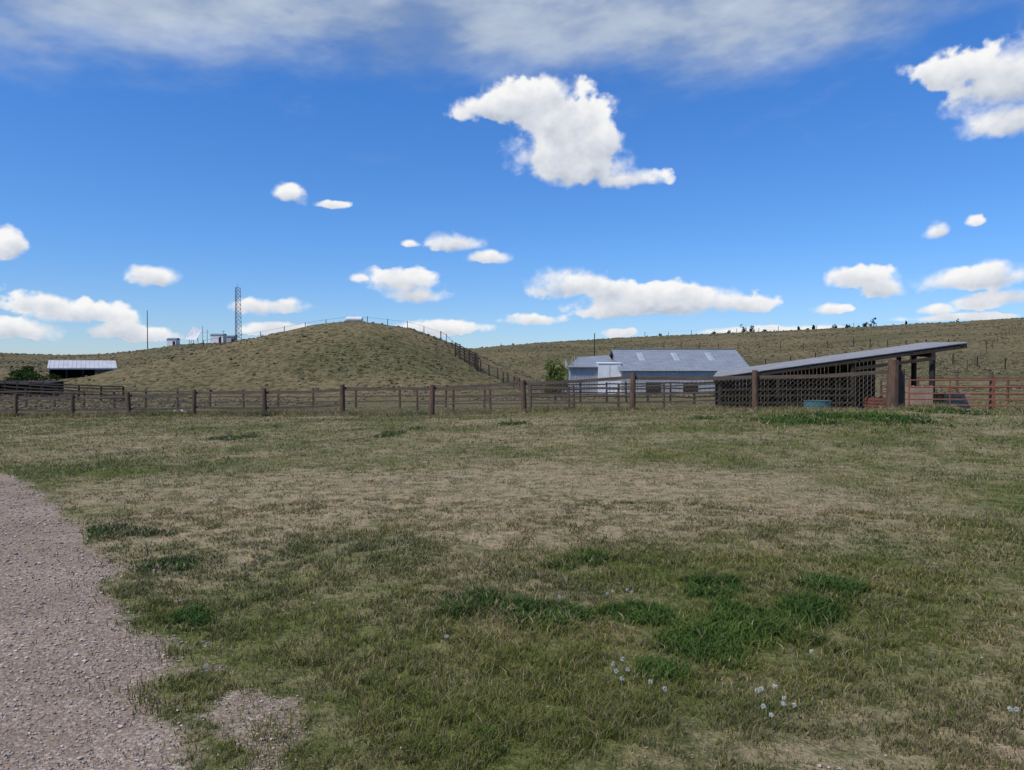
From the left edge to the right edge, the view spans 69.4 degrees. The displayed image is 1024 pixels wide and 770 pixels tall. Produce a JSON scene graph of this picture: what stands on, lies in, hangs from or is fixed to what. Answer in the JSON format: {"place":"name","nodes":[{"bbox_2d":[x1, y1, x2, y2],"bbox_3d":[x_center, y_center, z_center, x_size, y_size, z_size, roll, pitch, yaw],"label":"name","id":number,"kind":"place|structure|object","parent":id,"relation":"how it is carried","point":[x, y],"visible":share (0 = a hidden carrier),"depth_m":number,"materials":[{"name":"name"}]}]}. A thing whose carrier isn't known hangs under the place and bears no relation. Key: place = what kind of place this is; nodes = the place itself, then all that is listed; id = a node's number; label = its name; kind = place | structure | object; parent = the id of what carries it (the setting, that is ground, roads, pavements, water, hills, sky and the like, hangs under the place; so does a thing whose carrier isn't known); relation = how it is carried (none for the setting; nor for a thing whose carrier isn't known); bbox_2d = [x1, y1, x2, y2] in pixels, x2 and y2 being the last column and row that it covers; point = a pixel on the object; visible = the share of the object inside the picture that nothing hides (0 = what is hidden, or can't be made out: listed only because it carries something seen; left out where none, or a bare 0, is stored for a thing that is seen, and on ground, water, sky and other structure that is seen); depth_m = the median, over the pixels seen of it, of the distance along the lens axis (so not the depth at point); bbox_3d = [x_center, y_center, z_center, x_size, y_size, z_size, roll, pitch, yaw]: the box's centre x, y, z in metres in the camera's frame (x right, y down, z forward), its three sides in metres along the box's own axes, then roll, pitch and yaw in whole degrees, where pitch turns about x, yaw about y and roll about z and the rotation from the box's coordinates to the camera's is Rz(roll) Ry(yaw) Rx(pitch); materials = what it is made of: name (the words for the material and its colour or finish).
{"place":"outdoors","nodes":[
{"label":"outdoors","id":0,"kind":"place"},
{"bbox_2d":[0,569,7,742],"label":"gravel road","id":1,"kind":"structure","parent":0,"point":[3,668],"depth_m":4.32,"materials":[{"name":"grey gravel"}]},
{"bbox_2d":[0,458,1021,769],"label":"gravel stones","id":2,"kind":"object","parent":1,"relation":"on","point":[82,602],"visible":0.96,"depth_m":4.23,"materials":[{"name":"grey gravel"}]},
{"bbox_2d":[0,318,1023,769],"bbox_3d":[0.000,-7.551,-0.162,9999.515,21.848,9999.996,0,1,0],"label":"ground","id":3,"kind":"structure","parent":0,"point":[158,376],"depth_m":7.51,"materials":[{"name":"green plant"}]},
{"bbox_2d":[3,366,61,380],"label":"bush","id":4,"kind":"object","parent":3,"relation":"on","point":[26,373],"visible":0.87,"depth_m":91.64,"materials":[{"name":"green plant"}]},
{"bbox_2d":[0,381,67,393],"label":"fence","id":5,"kind":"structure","parent":3,"relation":"on","point":[54,382],"depth_m":81.82,"materials":[{"name":"brown wood"}]},
{"bbox_2d":[0,380,124,400],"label":"corral fence","id":6,"kind":"object","parent":3,"relation":"on","point":[30,384],"visible":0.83,"depth_m":73.98,"materials":[{"name":"brown wood"}]},
{"bbox_2d":[47,360,116,378],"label":"pole shed","id":7,"kind":"structure","parent":3,"relation":"on","point":[82,368],"depth_m":106.42,"materials":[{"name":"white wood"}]},
{"bbox_2d":[147,310,147,348],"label":"utility pole","id":8,"kind":"object","parent":3,"relation":"on","point":[147,329],"visible":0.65,"depth_m":244.57,"materials":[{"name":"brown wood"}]},
{"bbox_2d":[167,338,180,345],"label":"equipment hut","id":9,"kind":"object","parent":3,"relation":"on","point":[172,341],"visible":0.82,"depth_m":244.77,"materials":[{"name":"white paint"}]},
{"bbox_2d":[184,327,201,343],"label":"panel antenna","id":10,"kind":"object","parent":3,"relation":"on","point":[193,334],"visible":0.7,"depth_m":244.07,"materials":[{"name":"white paint"}]},
{"bbox_2d":[210,334,226,342],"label":"equipment hut","id":11,"kind":"object","parent":3,"relation":"on","point":[216,337],"visible":0.75,"depth_m":244.74,"materials":[{"name":"white paint"}]},
{"bbox_2d":[226,335,235,342],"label":"equipment hut","id":12,"kind":"object","parent":3,"relation":"on","point":[231,338],"visible":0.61,"depth_m":244.74,"materials":[{"name":"metal"}]},
{"bbox_2d":[235,287,241,340],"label":"lattice tower","id":13,"kind":"structure","parent":3,"relation":"on","point":[237,319],"depth_m":244.77,"materials":[{"name":"metal"}]},
{"bbox_2d":[0,386,569,407],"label":"corral fence","id":14,"kind":"object","parent":3,"relation":"on","point":[177,402],"visible":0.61,"depth_m":59.30,"materials":[{"name":"brown wood"}]},
{"bbox_2d":[203,316,440,346],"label":"hill fence","id":15,"kind":"object","parent":3,"relation":"on","point":[367,317],"visible":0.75,"depth_m":120.26,"materials":[{"name":"brown wood"}]},
{"bbox_2d":[345,316,362,320],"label":"water tank","id":16,"kind":"object","parent":3,"relation":"on","point":[353,318],"visible":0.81,"depth_m":120.45,"materials":[{"name":"white metal"}]},
{"bbox_2d":[0,360,904,416],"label":"wooden fence","id":17,"kind":"object","parent":3,"relation":"on","point":[895,390],"visible":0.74,"depth_m":30.07,"materials":[{"name":"brown wood"}]},
{"bbox_2d":[454,342,478,371],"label":"fence","id":18,"kind":"object","parent":3,"relation":"on","point":[476,362],"visible":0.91,"depth_m":104.87,"materials":[{"name":"brown wood"}]},
{"bbox_2d":[442,332,541,392],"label":"hill fence","id":19,"kind":"object","parent":3,"relation":"on","point":[479,361],"visible":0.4,"depth_m":105.43,"materials":[{"name":"brown wood"}]},
{"bbox_2d":[480,360,519,389],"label":"livestock chute","id":20,"kind":"object","parent":3,"relation":"on","point":[498,374],"visible":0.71,"depth_m":97.34,"materials":[{"name":"brown wood"}]},
{"bbox_2d":[0,317,1023,411],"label":"sagebrush","id":21,"kind":"object","parent":3,"relation":"on","point":[902,332],"visible":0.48,"depth_m":102.95,"materials":[{"name":"foliage"},{"name":"woody stems"}]},
{"bbox_2d":[543,359,572,392],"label":"bush","id":22,"kind":"object","parent":3,"relation":"on","point":[560,375],"visible":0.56,"depth_m":83.72,"materials":[{"name":"green plant"}]},
{"bbox_2d":[416,383,717,410],"bbox_3d":[2.198,0.863,40.059,17.695,2.205,1.162,1,1,24],"label":"corral fence","id":23,"kind":"object","parent":3,"relation":"on","point":[618,395],"visible":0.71,"depth_m":39.31,"materials":[{"name":"brown wood"}]},
{"bbox_2d":[204,588,1019,732],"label":"dandelions","id":24,"kind":"object","parent":3,"relation":"on","point":[664,690],"visible":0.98,"depth_m":3.59,"materials":[{"name":"plant"}]},
{"bbox_2d":[565,349,748,393],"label":"metal barn","id":25,"kind":"structure","parent":3,"relation":"on","point":[669,362],"depth_m":81.58,"materials":[{"name":"white paint"}]},
{"bbox_2d":[596,362,621,393],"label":"white sliding door","id":26,"kind":"structure","parent":25,"relation":"in","point":[605,369],"depth_m":80.96,"materials":[{"name":"paint"}]},
{"bbox_2d":[530,379,824,403],"bbox_3d":[11.576,0.635,56.672,2.073,2.839,27.320,-1,2,-43],"label":"corral fence","id":27,"kind":"object","parent":3,"relation":"on","point":[647,392],"visible":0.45,"depth_m":58.86,"materials":[{"name":"brown wood"}]},
{"bbox_2d":[481,317,958,347],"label":"distant trees","id":28,"kind":"object","parent":3,"relation":"on","point":[813,327],"visible":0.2,"depth_m":319.47,"materials":[{"name":"foliage"},{"name":"bark"}]},
{"bbox_2d":[649,322,904,334],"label":"pasture fence","id":29,"kind":"object","parent":3,"relation":"on","point":[768,327],"visible":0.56,"depth_m":291.50,"materials":[{"name":"brown wood"}]},
{"bbox_2d":[803,400,830,409],"bbox_3d":[12.178,0.835,29.524,1.040,0.437,1.040,0,1,0],"label":"stock tank","id":30,"kind":"object","parent":3,"relation":"on","point":[813,403],"visible":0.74,"depth_m":29.13,"materials":[{"name":"teal metal"}]},
{"bbox_2d":[713,342,967,407],"bbox_3d":[16.278,-0.300,38.593,11.437,3.996,8.009,0,1,20],"label":"lean to shelter","id":31,"kind":"object","parent":3,"relation":"on","point":[843,363],"visible":0.7,"depth_m":38.27,"materials":[{"name":"grey wood"}]},
{"bbox_2d":[681,338,1023,348],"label":"pasture fence","id":32,"kind":"object","parent":3,"relation":"on","point":[853,342],"visible":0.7,"depth_m":149.81,"materials":[{"name":"brown wood"}]},
{"bbox_2d":[864,396,885,408],"bbox_3d":[17.276,0.867,35.026,0.830,0.640,0.830,0,1,0],"label":"wooden feed bin","id":33,"kind":"object","parent":3,"relation":"on","point":[876,404],"visible":0.55,"depth_m":34.62,"materials":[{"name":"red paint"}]},
{"bbox_2d":[750,351,1005,369],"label":"pasture fence","id":34,"kind":"object","parent":3,"relation":"on","point":[910,359],"visible":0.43,"depth_m":94.89,"materials":[{"name":"brown wood"}]},
{"bbox_2d":[905,385,932,406],"bbox_3d":[18.108,0.610,33.020,0.930,1.190,0.830,0,1,0],"label":"wooden feed bin","id":35,"kind":"object","parent":3,"relation":"on","point":[921,390],"visible":0.37,"depth_m":32.60,"materials":[{"name":"brown wood"}]},
{"bbox_2d":[880,376,1023,402],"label":"corral fence","id":36,"kind":"object","parent":3,"relation":"on","point":[957,389],"visible":0.43,"depth_m":44.51,"materials":[{"name":"brown wood"}]},
{"bbox_2d":[935,392,970,408],"bbox_3d":[22.058,0.810,37.025,1.330,0.940,0.830,0,1,0],"label":"water trough","id":37,"kind":"object","parent":3,"relation":"on","point":[956,396],"visible":0.56,"depth_m":36.61,"materials":[{"name":"grey metal"}]},
{"bbox_2d":[908,372,1023,409],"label":"wooden fence","id":38,"kind":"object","parent":3,"relation":"on","point":[991,399],"depth_m":24.84,"materials":[{"name":"red paint"}]},
{"bbox_2d":[957,326,1017,375],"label":"pasture fence","id":39,"kind":"object","parent":3,"relation":"on","point":[983,351],"visible":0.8,"depth_m":106.05,"materials":[{"name":"brown wood"}]},
{"bbox_2d":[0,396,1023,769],"bbox_3d":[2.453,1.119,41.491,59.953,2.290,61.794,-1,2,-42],"label":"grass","id":40,"kind":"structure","parent":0,"point":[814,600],"depth_m":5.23,"materials":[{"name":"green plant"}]},
{"bbox_2d":[0,0,1023,341],"bbox_3d":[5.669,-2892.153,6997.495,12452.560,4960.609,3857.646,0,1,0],"label":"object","id":41,"kind":"structure","parent":0,"point":[578,140],"depth_m":7953.03,"materials":[{"name":"white"}]}
]}

